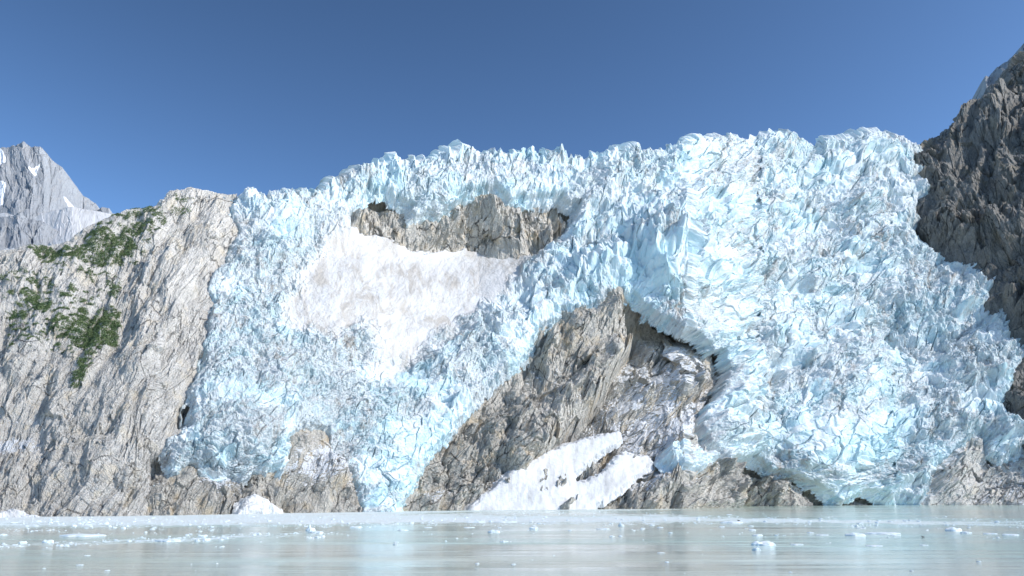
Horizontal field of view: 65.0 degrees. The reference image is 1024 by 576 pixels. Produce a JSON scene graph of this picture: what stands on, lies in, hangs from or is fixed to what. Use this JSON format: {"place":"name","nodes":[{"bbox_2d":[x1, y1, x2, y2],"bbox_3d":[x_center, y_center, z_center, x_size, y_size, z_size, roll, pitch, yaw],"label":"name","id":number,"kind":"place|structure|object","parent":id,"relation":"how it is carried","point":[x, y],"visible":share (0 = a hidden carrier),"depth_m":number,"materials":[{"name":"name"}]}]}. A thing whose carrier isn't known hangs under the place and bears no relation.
{"place":"outdoors","nodes":[
{"label":"outdoors","id":0,"kind":"place"},
{"bbox_2d":[0,213,58,250],"bbox_3d":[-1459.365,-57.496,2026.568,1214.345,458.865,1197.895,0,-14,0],"label":"granite hump","id":1,"kind":"object","parent":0,"point":[17,230],"visible":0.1,"depth_m":2167.58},
{"bbox_2d":[0,141,113,218],"bbox_3d":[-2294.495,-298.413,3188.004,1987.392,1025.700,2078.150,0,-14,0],"label":"distant mountain","id":2,"kind":"structure","parent":0,"point":[35,181],"depth_m":3345.56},
{"bbox_2d":[0,206,110,249],"bbox_3d":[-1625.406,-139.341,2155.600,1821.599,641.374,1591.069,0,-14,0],"label":"distant snowfield","id":3,"kind":"structure","parent":2,"relation":"on","point":[68,223],"depth_m":2606.13,"materials":[{"name":"white snow"}]},
{"bbox_2d":[0,187,238,516],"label":"rocky ridge","id":4,"kind":"structure","parent":0,"point":[94,445],"depth_m":428.47,"materials":[{"name":"stone"}]},
{"bbox_2d":[0,193,193,388],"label":"shrubbery","id":5,"kind":"object","parent":4,"relation":"on","point":[91,334],"visible":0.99,"depth_m":476.95,"materials":[{"name":"green plant"}]},
{"bbox_2d":[185,209,817,505],"bbox_3d":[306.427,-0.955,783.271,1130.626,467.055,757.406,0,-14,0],"label":"bedrock","id":6,"kind":"structure","parent":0,"point":[804,494],"depth_m":760.55,"materials":[{"name":"grey stone"}]},
{"bbox_2d":[350,193,568,259],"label":"rock outcrop","id":7,"kind":"object","parent":6,"relation":"on","point":[489,225],"visible":0.6,"depth_m":746.36,"materials":[{"name":"grey stone"}]},
{"bbox_2d":[153,127,1023,511],"bbox_3d":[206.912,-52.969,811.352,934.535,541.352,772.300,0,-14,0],"label":"glacier","id":8,"kind":"object","parent":6,"relation":"on","point":[823,301],"visible":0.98,"depth_m":693.92,"materials":[{"name":"ice"}]},
{"bbox_2d":[402,286,896,510],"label":"rock buttress","id":9,"kind":"object","parent":6,"relation":"on","point":[610,364],"visible":0.71,"depth_m":584.72,"materials":[{"name":"grey stone"}]},
{"bbox_2d":[464,431,653,509],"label":"snow apron","id":10,"kind":"object","parent":9,"relation":"on","point":[619,475],"visible":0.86,"depth_m":513.75,"materials":[{"name":"white snow"}]},
{"bbox_2d":[654,438,720,473],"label":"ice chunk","id":11,"kind":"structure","parent":9,"relation":"on","point":[672,455],"depth_m":552.00,"materials":[{"name":"white ice"}]},
{"bbox_2d":[921,435,1023,504],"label":"rock outcrop","id":12,"kind":"object","parent":6,"relation":"on","point":[959,477],"visible":0.59,"depth_m":690.80,"materials":[{"name":"stone"}]},
{"bbox_2d":[0,505,1023,575],"bbox_3d":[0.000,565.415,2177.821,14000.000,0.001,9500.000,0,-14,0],"label":"sea water","id":13,"kind":"structure","parent":0,"point":[687,547],"depth_m":160.39,"materials":[{"name":"grey liquid"}]},
{"bbox_2d":[0,509,39,517],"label":"snow bank","id":14,"kind":"structure","parent":13,"relation":"in","point":[12,513],"depth_m":338.45,"materials":[{"name":"white snow"}]},
{"bbox_2d":[42,540,53,542],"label":"ice floe","id":15,"kind":"object","parent":13,"relation":"on","point":[47,541],"visible":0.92,"depth_m":166.08,"materials":[{"name":"white ice"}]},
{"bbox_2d":[60,534,105,536],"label":"ice floe","id":16,"kind":"object","parent":13,"relation":"on","point":[75,535],"visible":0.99,"depth_m":190.84,"materials":[{"name":"white ice"}]},
{"bbox_2d":[155,539,180,541],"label":"ice floe","id":17,"kind":"object","parent":13,"relation":"on","point":[171,540],"visible":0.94,"depth_m":170.05,"materials":[{"name":"white ice"}]},
{"bbox_2d":[142,429,361,515],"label":"shore rocks","id":18,"kind":"object","parent":13,"relation":"in","point":[316,476],"visible":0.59,"depth_m":415.96,"materials":[{"name":"grey stone"}]},
{"bbox_2d":[232,494,282,513],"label":"ice heap","id":19,"kind":"object","parent":18,"relation":"on","point":[254,504],"visible":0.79,"depth_m":392.21,"materials":[{"name":"white ice"}]},
{"bbox_2d":[306,524,315,530],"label":"ice floe","id":20,"kind":"object","parent":13,"relation":"on","point":[309,528],"visible":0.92,"depth_m":216.68,"materials":[{"name":"white ice"}]},
{"bbox_2d":[488,530,499,532],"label":"ice floe","id":21,"kind":"object","parent":13,"relation":"on","point":[493,531],"visible":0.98,"depth_m":208.61,"materials":[{"name":"white ice"}]},
{"bbox_2d":[0,510,1023,574],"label":"brash ice","id":22,"kind":"structure","parent":13,"relation":"on","point":[904,524],"depth_m":279.18,"materials":[{"name":"white ice"}]},
{"bbox_2d":[724,521,742,522],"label":"ice floe","id":23,"kind":"object","parent":13,"relation":"on","point":[732,522],"visible":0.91,"depth_m":274.71,"materials":[{"name":"white ice"}]},
{"bbox_2d":[751,541,775,545],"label":"ice floe","id":24,"kind":"object","parent":13,"relation":"on","point":[762,543],"visible":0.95,"depth_m":157.03,"materials":[{"name":"white ice"}]},
{"bbox_2d":[845,533,865,535],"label":"ice floe","id":25,"kind":"object","parent":13,"relation":"on","point":[855,534],"visible":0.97,"depth_m":191.88,"materials":[{"name":"white ice"}]},
{"bbox_2d":[864,532,900,533],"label":"ice floe","id":26,"kind":"object","parent":13,"relation":"on","point":[882,533],"visible":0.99,"depth_m":201.02,"materials":[{"name":"white ice"}]},
{"bbox_2d":[945,527,961,530],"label":"ice floe","id":27,"kind":"object","parent":13,"relation":"on","point":[953,529],"visible":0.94,"depth_m":216.19,"materials":[{"name":"white ice"}]},
{"bbox_2d":[0,0,1023,213],"label":"sky","id":28,"kind":"structure","parent":0,"point":[137,101],"materials":[{"name":"blue"}]},
{"bbox_2d":[913,51,1023,447],"bbox_3d":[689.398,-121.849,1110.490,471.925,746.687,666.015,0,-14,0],"label":"dark cliff","id":29,"kind":"structure","parent":0,"point":[970,205],"depth_m":1016.97,"materials":[{"name":"grey stone"}]},
{"bbox_2d":[972,44,1023,98],"bbox_3d":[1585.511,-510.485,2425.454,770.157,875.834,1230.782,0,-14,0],"label":"distant peak","id":30,"kind":"structure","parent":0,"point":[992,78],"depth_m":2515.48,"materials":[{"name":"grey stone"}]}
]}

